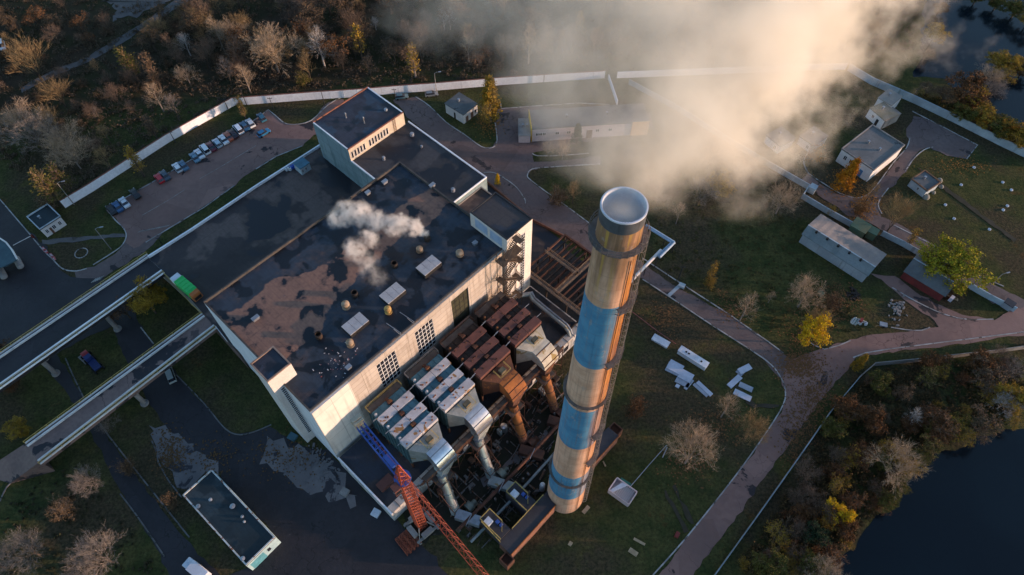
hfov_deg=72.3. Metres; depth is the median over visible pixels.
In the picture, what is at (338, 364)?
roof litter
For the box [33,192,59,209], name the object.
shrub
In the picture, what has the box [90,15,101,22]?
woodland tree
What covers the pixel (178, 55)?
woodland tree
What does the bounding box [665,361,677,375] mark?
insulation panel
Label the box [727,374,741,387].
insulation panel
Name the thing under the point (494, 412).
pipe rack
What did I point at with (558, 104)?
kerb
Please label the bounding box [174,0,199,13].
woodland tree
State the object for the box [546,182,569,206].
shrub
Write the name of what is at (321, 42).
tree
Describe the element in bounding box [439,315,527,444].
dust filter
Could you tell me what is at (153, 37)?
woodland tree
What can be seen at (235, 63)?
woodland tree
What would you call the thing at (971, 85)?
tree
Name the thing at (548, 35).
woodland tree
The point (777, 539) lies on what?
woodland tree
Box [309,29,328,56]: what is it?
woodland tree
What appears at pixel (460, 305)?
window
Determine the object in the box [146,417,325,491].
fallen leaves
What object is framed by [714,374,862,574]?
shore fence
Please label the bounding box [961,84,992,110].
yellow tree
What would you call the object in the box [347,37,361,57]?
woodland tree
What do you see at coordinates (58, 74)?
woodland tree
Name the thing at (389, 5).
woodland tree
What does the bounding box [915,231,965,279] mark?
yellow tree
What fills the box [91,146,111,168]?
bare tree
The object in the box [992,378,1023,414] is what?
yellow tree
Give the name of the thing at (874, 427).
tree
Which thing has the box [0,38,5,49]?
parked car
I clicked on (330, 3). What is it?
woodland tree
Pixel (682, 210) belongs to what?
birch
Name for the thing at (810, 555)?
woodland tree
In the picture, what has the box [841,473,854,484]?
woodland tree
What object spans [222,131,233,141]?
parked car
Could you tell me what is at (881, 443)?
woodland tree
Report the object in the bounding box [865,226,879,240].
green shed
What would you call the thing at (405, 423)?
dust filter
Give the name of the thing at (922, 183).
field shed
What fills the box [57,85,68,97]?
woodland tree
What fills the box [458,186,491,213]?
link block
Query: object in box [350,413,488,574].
tower crane
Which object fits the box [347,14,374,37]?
woodland tree
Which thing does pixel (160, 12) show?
woodland tree
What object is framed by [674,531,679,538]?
red crate
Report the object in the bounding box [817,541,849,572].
woodland tree
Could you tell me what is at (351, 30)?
woodland tree
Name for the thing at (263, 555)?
door
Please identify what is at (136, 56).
woodland tree
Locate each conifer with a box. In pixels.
[570,123,583,143]
[801,520,832,547]
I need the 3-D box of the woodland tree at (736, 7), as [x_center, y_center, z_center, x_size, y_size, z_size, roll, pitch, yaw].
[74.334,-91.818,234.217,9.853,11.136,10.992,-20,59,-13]
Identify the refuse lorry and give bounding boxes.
[170,273,202,301]
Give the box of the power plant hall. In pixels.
[203,161,532,458]
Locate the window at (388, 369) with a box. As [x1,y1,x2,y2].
[376,351,400,387]
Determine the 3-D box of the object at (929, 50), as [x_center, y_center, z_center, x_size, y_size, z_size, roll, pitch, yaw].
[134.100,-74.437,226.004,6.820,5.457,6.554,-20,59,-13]
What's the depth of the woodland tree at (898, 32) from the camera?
231.02 m
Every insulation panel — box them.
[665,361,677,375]
[666,359,683,374]
[675,376,691,386]
[678,369,693,382]
[684,379,693,389]
[693,383,707,396]
[696,381,712,395]
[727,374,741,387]
[733,388,751,401]
[737,363,751,373]
[739,382,752,392]
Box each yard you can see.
[0,201,110,353]
[403,380,561,543]
[487,185,566,274]
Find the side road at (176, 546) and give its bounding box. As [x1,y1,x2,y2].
[47,354,218,574]
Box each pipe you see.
[458,421,559,530]
[470,452,553,542]
[520,291,572,336]
[630,310,675,343]
[631,445,667,485]
[667,282,685,295]
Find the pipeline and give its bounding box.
[632,224,674,283]
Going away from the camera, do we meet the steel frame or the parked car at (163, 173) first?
the steel frame
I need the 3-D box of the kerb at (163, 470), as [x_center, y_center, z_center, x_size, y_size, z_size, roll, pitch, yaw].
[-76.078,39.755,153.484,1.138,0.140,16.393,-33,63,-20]
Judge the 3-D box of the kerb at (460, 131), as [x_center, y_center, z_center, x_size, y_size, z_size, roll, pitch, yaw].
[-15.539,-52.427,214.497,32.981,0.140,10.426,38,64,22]
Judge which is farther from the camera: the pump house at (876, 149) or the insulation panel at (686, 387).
the pump house at (876, 149)
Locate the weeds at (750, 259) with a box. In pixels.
[646,168,863,335]
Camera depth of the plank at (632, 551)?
143.80 m
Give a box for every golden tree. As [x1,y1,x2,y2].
[0,415,30,441]
[476,74,502,122]
[495,173,500,184]
[704,167,736,198]
[849,353,868,371]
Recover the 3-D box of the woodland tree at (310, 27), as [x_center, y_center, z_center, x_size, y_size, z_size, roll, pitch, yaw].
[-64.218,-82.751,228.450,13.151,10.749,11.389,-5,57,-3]
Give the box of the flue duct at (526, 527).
[480,422,622,570]
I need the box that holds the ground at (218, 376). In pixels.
[0,0,1023,574]
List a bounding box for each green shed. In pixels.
[848,217,871,238]
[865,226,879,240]
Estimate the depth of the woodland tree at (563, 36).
225.78 m
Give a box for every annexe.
[312,86,486,204]
[338,286,578,520]
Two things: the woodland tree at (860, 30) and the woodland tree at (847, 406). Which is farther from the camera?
the woodland tree at (860, 30)
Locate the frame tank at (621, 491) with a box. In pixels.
[608,477,636,506]
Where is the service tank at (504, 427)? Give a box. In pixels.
[500,423,507,432]
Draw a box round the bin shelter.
[1000,298,1016,311]
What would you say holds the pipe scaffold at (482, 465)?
on the ground at (218, 376)
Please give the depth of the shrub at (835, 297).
174.07 m
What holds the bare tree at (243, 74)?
on the ground at (218, 376)
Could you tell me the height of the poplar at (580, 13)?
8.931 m
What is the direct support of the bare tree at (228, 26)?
on the ground at (218, 376)
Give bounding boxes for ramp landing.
[203,314,248,367]
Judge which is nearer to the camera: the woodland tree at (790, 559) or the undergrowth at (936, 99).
the woodland tree at (790, 559)
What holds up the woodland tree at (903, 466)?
on the ground at (218, 376)
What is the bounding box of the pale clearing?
[106,0,170,20]
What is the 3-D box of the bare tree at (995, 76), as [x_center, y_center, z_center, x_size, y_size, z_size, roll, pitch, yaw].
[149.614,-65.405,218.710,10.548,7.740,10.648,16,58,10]
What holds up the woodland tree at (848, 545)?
on the ground at (218, 376)
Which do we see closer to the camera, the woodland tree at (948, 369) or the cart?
the woodland tree at (948, 369)
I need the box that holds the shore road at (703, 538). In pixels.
[659,273,1023,574]
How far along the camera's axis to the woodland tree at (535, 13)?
227.76 m
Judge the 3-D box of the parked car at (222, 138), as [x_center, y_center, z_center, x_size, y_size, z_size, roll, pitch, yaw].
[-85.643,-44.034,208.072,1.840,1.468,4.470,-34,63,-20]
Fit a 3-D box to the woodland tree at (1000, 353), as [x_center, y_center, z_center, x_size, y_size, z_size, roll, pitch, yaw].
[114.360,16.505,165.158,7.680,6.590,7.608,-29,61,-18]
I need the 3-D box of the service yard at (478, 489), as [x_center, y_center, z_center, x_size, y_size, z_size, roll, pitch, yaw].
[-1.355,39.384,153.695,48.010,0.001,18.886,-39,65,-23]
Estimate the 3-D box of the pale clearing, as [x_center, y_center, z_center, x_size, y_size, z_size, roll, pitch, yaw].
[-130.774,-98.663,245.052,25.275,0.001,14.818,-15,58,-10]
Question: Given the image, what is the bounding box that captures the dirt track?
[21,0,187,92]
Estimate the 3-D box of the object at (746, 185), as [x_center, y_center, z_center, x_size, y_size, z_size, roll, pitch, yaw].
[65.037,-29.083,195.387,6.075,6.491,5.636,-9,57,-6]
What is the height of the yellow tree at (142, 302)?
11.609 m
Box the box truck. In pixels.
[182,557,211,574]
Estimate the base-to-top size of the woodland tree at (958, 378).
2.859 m
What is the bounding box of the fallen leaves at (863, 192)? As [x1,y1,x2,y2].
[476,116,996,227]
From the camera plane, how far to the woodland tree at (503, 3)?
234.66 m
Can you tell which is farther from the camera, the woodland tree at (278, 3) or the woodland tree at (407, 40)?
the woodland tree at (278, 3)
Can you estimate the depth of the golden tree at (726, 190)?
190.47 m
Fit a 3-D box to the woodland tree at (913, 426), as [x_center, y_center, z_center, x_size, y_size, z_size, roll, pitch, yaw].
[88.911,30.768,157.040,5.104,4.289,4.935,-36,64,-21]
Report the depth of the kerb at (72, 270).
182.70 m
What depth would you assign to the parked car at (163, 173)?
199.46 m
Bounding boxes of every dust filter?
[365,379,459,515]
[404,347,495,478]
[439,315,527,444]
[474,288,558,412]
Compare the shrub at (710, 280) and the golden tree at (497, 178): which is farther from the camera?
the golden tree at (497, 178)
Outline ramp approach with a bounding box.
[0,444,54,482]
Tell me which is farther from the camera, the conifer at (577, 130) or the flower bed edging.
the conifer at (577, 130)
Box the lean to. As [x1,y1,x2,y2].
[518,118,530,142]
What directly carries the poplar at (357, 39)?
on the ground at (218, 376)
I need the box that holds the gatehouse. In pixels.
[26,203,66,236]
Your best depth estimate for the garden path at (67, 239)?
188.49 m
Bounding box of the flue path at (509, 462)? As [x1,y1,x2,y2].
[480,430,547,486]
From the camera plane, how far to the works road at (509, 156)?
201.69 m
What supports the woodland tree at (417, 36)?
on the ground at (218, 376)
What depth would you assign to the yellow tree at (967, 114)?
209.07 m
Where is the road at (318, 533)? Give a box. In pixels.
[111,301,446,574]
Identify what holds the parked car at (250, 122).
on the car park
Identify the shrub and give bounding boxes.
[3,380,21,395]
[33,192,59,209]
[44,493,81,522]
[109,453,138,476]
[156,490,181,512]
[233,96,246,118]
[294,69,311,87]
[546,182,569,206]
[620,394,650,422]
[703,276,717,289]
[820,291,848,313]
[836,443,871,470]
[853,197,870,217]
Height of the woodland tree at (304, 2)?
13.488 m
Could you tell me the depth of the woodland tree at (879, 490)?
147.63 m
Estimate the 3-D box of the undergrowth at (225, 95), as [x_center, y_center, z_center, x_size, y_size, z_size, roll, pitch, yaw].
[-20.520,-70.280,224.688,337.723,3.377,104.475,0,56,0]
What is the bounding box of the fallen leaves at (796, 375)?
[636,273,869,491]
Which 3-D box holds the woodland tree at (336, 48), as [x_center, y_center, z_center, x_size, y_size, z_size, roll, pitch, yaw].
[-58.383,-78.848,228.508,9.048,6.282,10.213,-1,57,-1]
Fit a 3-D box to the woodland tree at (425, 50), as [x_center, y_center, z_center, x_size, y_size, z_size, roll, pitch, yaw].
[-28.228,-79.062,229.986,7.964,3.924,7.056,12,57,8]
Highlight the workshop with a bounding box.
[528,103,649,141]
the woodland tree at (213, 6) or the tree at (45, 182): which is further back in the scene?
the woodland tree at (213, 6)
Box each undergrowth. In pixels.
[0,0,923,191]
[739,355,1023,574]
[917,92,1020,144]
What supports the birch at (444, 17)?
on the ground at (218, 376)
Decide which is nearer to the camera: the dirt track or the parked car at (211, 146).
the parked car at (211, 146)
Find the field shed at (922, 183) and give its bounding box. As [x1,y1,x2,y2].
[907,170,940,196]
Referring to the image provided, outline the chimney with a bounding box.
[547,187,650,513]
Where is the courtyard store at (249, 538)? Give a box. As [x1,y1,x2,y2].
[183,469,280,569]
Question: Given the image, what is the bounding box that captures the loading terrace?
[147,145,360,350]
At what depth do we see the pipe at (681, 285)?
179.29 m
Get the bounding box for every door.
[251,552,266,567]
[548,132,553,140]
[586,130,591,137]
[765,138,771,147]
[798,140,804,147]
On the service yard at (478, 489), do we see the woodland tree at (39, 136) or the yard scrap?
the yard scrap
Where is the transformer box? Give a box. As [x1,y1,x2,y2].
[807,183,817,194]
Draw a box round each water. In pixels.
[829,429,1023,574]
[913,0,1023,127]
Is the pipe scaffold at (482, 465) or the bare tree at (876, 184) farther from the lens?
the bare tree at (876, 184)
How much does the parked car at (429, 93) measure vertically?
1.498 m
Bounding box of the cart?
[877,321,887,327]
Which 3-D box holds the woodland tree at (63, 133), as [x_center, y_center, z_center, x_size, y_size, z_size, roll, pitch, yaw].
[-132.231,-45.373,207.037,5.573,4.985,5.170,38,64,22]
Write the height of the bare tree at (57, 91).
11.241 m
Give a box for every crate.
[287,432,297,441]
[339,487,349,496]
[370,507,380,518]
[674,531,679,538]
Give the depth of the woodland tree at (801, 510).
144.31 m
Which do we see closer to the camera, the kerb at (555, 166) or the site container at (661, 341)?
the site container at (661, 341)
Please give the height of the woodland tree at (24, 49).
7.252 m
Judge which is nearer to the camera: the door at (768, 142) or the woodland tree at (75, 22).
the door at (768, 142)
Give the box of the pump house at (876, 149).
[836,124,904,181]
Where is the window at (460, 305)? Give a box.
[451,288,469,327]
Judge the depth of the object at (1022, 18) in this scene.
236.39 m
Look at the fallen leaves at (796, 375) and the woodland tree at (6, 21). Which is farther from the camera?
the woodland tree at (6, 21)
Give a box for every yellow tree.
[124,275,164,314]
[149,282,168,303]
[796,312,832,347]
[821,496,857,524]
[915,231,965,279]
[935,239,1000,295]
[950,101,978,120]
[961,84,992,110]
[974,103,1002,129]
[976,382,1000,406]
[989,113,1018,138]
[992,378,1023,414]
[998,117,1023,145]
[1011,127,1023,149]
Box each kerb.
[0,199,58,265]
[0,483,10,501]
[59,266,86,271]
[65,358,189,537]
[93,210,126,264]
[118,110,267,201]
[120,493,164,556]
[146,185,234,241]
[151,440,181,497]
[176,375,270,434]
[256,146,301,168]
[268,98,339,124]
[416,97,497,148]
[484,172,525,202]
[500,103,608,108]
[527,163,599,189]
[532,153,588,155]
[543,190,595,230]
[642,279,785,574]
[644,259,783,352]
[803,138,909,197]
[809,340,850,349]
[853,331,1023,357]
[878,188,888,213]
[891,327,929,330]
[892,287,993,319]
[894,225,1003,286]
[905,147,932,170]
[912,111,977,158]
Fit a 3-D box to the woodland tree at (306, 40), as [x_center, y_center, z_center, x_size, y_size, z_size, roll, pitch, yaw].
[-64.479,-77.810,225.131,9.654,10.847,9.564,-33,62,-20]
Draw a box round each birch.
[176,32,193,55]
[306,25,334,67]
[437,8,450,29]
[443,7,456,29]
[673,203,687,222]
[902,407,923,425]
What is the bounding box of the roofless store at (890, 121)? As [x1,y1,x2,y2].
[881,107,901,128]
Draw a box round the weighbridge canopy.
[0,238,18,267]
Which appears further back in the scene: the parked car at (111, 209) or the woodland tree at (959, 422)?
the parked car at (111, 209)
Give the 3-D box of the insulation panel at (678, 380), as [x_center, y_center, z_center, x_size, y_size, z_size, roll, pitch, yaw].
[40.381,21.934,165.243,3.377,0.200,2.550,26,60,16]
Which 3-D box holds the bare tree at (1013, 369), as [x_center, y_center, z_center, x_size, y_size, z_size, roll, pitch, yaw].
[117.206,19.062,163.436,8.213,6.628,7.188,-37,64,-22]
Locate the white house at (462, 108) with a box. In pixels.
[444,92,477,123]
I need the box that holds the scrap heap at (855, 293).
[846,286,860,300]
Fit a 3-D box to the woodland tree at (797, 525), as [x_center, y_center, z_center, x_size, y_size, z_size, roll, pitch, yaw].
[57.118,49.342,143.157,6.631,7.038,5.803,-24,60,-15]
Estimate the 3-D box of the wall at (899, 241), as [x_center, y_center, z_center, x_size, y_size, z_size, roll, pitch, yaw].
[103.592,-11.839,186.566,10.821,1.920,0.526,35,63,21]
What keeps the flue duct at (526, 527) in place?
on the ground at (218, 376)
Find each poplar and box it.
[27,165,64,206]
[44,160,76,192]
[112,45,139,80]
[137,50,164,88]
[141,114,158,138]
[349,23,366,59]
[405,42,418,77]
[573,10,584,32]
[906,228,922,244]
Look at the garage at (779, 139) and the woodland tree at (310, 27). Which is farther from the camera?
the woodland tree at (310, 27)
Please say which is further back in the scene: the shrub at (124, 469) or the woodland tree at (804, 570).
the shrub at (124, 469)
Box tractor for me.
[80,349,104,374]
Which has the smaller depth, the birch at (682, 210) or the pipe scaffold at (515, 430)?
the pipe scaffold at (515, 430)
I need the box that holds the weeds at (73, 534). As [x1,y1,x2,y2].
[2,466,162,574]
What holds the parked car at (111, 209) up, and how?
on the car park
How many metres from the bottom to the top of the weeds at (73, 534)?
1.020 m
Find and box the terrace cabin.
[293,157,310,174]
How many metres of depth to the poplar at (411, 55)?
217.87 m
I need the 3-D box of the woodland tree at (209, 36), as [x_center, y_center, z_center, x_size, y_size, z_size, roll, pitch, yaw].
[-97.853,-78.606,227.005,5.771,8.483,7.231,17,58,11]
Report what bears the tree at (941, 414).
on the ground at (218, 376)
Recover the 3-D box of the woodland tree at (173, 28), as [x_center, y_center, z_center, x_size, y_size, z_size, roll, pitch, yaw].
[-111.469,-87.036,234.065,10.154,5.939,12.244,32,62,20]
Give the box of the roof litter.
[312,342,357,377]
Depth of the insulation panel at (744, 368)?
166.50 m
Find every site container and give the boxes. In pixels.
[651,334,670,348]
[677,345,708,370]
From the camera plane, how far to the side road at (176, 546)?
149.03 m
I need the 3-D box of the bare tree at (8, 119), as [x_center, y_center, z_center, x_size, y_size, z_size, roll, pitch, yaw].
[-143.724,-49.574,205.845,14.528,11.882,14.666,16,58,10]
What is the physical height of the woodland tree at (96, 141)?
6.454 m
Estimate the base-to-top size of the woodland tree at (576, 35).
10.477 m
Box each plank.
[582,505,589,513]
[628,547,637,556]
[633,537,645,545]
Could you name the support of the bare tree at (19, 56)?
on the ground at (218, 376)
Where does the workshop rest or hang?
on the ground at (218, 376)
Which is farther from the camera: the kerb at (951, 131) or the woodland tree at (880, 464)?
the kerb at (951, 131)
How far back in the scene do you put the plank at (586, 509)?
148.51 m
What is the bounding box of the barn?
[799,214,886,281]
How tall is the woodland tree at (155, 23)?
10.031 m
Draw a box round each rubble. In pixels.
[278,443,342,494]
[888,294,907,326]
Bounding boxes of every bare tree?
[0,95,51,135]
[0,106,63,153]
[0,525,45,574]
[0,540,21,574]
[1,31,52,80]
[29,100,66,130]
[34,116,93,168]
[35,76,72,106]
[42,135,94,170]
[59,554,106,574]
[61,519,126,574]
[66,463,103,498]
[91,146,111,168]
[93,412,122,433]
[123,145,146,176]
[141,83,165,111]
[162,93,179,116]
[172,61,202,83]
[202,15,226,48]
[214,16,251,50]
[215,55,235,81]
[235,63,255,90]
[241,21,307,75]
[295,48,316,80]
[378,39,404,61]
[459,32,475,61]
[517,23,541,63]
[541,140,555,155]
[554,137,570,159]
[565,178,583,203]
[660,414,724,471]
[683,173,721,207]
[696,141,724,168]
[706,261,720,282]
[713,157,752,184]
[717,392,743,420]
[736,291,758,321]
[737,408,773,447]
[740,149,768,176]
[766,179,807,215]
[766,290,775,302]
[784,271,826,310]
[804,553,844,574]
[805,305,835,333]
[862,434,935,497]
[865,181,881,201]
[879,190,917,231]
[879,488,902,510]
[900,456,928,477]
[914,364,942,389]
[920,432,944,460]
[969,354,1008,395]
[974,62,1006,90]
[984,74,1010,99]
[987,387,1022,421]
[1001,357,1023,379]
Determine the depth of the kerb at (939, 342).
170.85 m
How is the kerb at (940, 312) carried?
on the ground at (218, 376)
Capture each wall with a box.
[60,70,604,207]
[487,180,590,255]
[608,74,617,104]
[617,63,847,77]
[628,79,809,188]
[801,184,852,226]
[847,64,1023,156]
[880,231,919,254]
[967,283,1017,311]
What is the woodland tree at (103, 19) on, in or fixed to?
on the ground at (218, 376)
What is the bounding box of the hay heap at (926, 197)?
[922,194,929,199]
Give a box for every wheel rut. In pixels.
[665,490,687,532]
[672,485,693,523]
[729,378,778,407]
[918,168,1015,241]
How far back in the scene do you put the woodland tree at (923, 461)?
151.38 m
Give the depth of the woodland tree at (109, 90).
213.24 m
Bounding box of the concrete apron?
[149,425,217,489]
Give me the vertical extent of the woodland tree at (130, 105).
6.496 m
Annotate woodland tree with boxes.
[0,11,16,29]
[0,15,17,35]
[0,30,12,45]
[0,49,5,58]
[0,135,5,153]
[7,61,19,72]
[12,21,23,31]
[13,43,34,58]
[21,5,49,29]
[23,115,42,129]
[27,122,54,140]
[32,91,45,102]
[35,53,48,64]
[40,24,66,45]
[41,13,64,30]
[47,119,70,134]
[50,0,66,10]
[51,65,68,80]
[53,125,70,139]
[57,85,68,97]
[68,10,89,32]
[74,33,83,45]
[78,96,96,112]
[80,31,94,42]
[81,101,102,119]
[84,133,103,152]
[89,58,99,72]
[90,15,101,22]
[93,125,110,143]
[97,13,110,32]
[97,76,110,86]
[97,82,129,105]
[113,70,132,82]
[119,66,143,85]
[123,98,135,114]
[133,25,163,51]
[133,53,151,65]
[138,14,171,43]
[140,75,161,92]
[150,3,173,26]
[155,15,190,37]
[158,32,179,62]
[162,59,174,68]
[165,47,187,67]
[170,36,183,54]
[171,4,188,21]
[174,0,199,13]
[176,5,209,41]
[178,0,216,28]
[181,5,206,32]
[188,37,216,68]
[190,10,223,39]
[201,34,215,53]
[206,51,226,68]
[207,0,221,16]
[212,34,222,48]
[217,29,254,55]
[220,53,261,77]
[222,35,255,69]
[224,0,235,13]
[226,9,252,33]
[249,31,259,50]
[253,26,277,56]
[256,32,294,68]
[272,0,286,13]
[275,0,303,13]
[279,5,304,23]
[284,1,326,35]
[288,0,332,19]
[296,37,309,57]
[298,17,331,45]
[298,30,319,58]
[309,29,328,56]
[317,0,336,13]
[322,38,346,57]
[323,40,343,54]
[327,0,358,27]
[327,47,346,71]
[335,7,365,31]
[336,29,348,48]
[344,21,365,44]
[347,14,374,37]
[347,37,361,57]
[348,19,375,50]
[351,0,366,21]
[360,53,376,75]
[377,0,401,14]
[392,34,423,60]
[393,19,412,42]
[404,17,429,50]
[404,29,433,59]
[407,5,437,27]
[410,8,432,26]
[411,19,440,38]
[414,37,435,54]
[435,0,470,26]
[437,26,448,42]
[439,0,460,12]
[444,20,465,40]
[452,43,467,54]
[457,22,475,39]
[458,9,485,34]
[460,24,488,55]
[463,40,496,66]
[492,0,518,20]
[492,32,513,60]
[503,33,523,60]
[513,5,556,41]
[517,25,539,43]
[519,37,543,54]
[535,21,570,59]
[549,28,574,52]
[554,29,577,57]
[557,22,586,51]
[574,15,586,31]
[589,25,606,55]
[723,0,745,27]
[724,0,753,19]
[737,555,751,573]
[751,546,789,574]
[756,0,789,28]
[759,547,786,574]
[763,519,793,551]
[763,547,788,570]
[774,515,806,541]
[782,547,800,565]
[784,541,809,567]
[785,488,804,508]
[785,562,797,574]
[789,500,819,524]
[790,484,822,512]
[793,560,824,574]
[794,453,823,487]
[797,481,810,494]
[797,546,833,574]
[806,489,839,524]
[808,544,822,557]
[817,517,832,530]
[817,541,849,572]
[818,416,848,437]
[821,513,836,530]
[827,446,854,465]
[827,470,852,495]
[830,393,866,420]
[833,409,854,427]
[837,11,869,49]
[839,540,855,550]
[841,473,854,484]
[843,438,880,472]
[846,20,873,45]
[856,0,867,10]
[860,401,884,421]
[861,12,884,40]
[865,494,891,515]
[867,369,894,397]
[867,477,881,490]
[868,36,881,52]
[872,447,892,471]
[874,486,891,505]
[875,35,892,52]
[876,0,893,15]
[877,436,907,462]
[889,384,915,401]
[890,29,899,43]
[890,475,911,495]
[896,459,912,474]
[900,414,923,434]
[902,0,924,14]
[909,448,931,466]
[918,348,954,375]
[918,401,940,426]
[918,413,955,445]
[920,414,941,434]
[931,399,944,409]
[934,361,950,380]
[943,415,971,442]
[948,411,973,439]
[951,371,974,389]
[953,426,975,447]
[958,402,971,413]
[965,344,1005,377]
[986,342,1019,368]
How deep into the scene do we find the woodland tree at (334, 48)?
225.34 m
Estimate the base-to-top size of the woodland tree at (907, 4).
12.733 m
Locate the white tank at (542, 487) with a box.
[539,482,544,491]
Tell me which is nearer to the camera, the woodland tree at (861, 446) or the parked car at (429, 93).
the woodland tree at (861, 446)
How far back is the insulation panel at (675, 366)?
166.81 m
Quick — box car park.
[106,99,343,247]
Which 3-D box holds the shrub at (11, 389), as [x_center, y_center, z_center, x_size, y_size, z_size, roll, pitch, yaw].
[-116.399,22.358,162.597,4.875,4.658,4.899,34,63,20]
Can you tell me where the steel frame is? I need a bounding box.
[530,234,590,320]
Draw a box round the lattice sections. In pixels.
[395,529,421,555]
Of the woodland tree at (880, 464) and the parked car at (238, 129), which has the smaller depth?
the woodland tree at (880, 464)
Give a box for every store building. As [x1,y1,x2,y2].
[866,102,898,128]
[874,89,902,107]
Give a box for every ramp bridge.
[0,252,165,392]
[23,311,217,465]
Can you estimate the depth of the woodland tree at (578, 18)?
231.06 m
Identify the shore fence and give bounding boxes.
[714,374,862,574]
[859,346,1023,376]
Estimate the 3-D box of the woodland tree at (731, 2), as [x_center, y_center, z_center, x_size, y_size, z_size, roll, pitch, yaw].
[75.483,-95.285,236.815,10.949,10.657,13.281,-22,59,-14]
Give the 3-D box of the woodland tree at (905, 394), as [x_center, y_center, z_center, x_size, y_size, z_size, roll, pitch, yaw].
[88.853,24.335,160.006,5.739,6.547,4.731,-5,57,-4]
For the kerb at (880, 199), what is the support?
on the ground at (218, 376)
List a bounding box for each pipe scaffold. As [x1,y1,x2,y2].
[437,480,465,514]
[474,444,500,477]
[508,413,533,443]
[540,380,563,409]
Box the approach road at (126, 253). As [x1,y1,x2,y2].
[75,233,161,277]
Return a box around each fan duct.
[454,499,480,527]
[487,466,513,491]
[518,436,544,461]
[546,408,561,428]
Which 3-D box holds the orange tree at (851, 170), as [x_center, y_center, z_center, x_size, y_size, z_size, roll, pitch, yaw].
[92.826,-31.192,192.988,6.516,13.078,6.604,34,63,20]
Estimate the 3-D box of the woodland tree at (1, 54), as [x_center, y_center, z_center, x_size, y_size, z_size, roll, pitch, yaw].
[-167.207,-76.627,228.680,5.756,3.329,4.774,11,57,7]
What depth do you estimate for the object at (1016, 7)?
237.51 m
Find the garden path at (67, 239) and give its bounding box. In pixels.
[42,233,125,244]
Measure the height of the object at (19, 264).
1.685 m
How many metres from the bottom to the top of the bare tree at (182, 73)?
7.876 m
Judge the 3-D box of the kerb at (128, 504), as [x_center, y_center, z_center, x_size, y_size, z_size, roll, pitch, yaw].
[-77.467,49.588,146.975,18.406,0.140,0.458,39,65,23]
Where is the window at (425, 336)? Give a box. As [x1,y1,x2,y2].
[415,319,435,355]
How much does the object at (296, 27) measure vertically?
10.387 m
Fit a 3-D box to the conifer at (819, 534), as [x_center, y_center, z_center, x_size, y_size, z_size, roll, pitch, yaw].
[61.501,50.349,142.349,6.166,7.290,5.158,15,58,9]
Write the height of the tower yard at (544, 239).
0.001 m
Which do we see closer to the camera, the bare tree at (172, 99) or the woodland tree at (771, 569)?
the woodland tree at (771, 569)
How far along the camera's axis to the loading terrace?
180.67 m
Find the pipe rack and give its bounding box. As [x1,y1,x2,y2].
[419,345,564,497]
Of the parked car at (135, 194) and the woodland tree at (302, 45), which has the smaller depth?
the parked car at (135, 194)
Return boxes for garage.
[764,126,795,153]
[797,126,828,151]
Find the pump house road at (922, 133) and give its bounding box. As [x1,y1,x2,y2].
[802,116,1023,308]
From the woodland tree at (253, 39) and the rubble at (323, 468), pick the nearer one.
the rubble at (323, 468)
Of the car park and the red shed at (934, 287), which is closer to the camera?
the red shed at (934, 287)
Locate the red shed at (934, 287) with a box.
[900,253,959,300]
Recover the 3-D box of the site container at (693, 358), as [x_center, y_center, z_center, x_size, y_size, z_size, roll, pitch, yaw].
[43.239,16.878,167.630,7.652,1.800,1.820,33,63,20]
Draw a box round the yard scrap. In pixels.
[430,373,606,547]
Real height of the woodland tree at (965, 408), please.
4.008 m
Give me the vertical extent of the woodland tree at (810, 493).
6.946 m
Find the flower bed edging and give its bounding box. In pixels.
[74,248,87,257]
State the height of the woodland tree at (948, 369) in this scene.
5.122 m
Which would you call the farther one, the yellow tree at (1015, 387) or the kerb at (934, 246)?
the kerb at (934, 246)
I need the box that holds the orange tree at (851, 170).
[830,156,861,192]
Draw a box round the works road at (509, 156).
[393,97,789,376]
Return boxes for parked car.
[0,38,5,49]
[105,203,117,215]
[111,200,123,212]
[118,196,130,208]
[129,188,141,199]
[153,173,165,183]
[159,169,171,181]
[165,367,176,383]
[171,162,182,172]
[177,160,189,171]
[188,151,200,162]
[193,148,204,158]
[199,143,210,154]
[205,141,216,152]
[211,138,222,148]
[217,134,229,144]
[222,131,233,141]
[227,128,238,139]
[232,123,244,134]
[239,121,250,131]
[245,118,255,127]
[256,112,266,122]
[256,128,270,137]
[395,93,407,99]
[425,90,437,97]

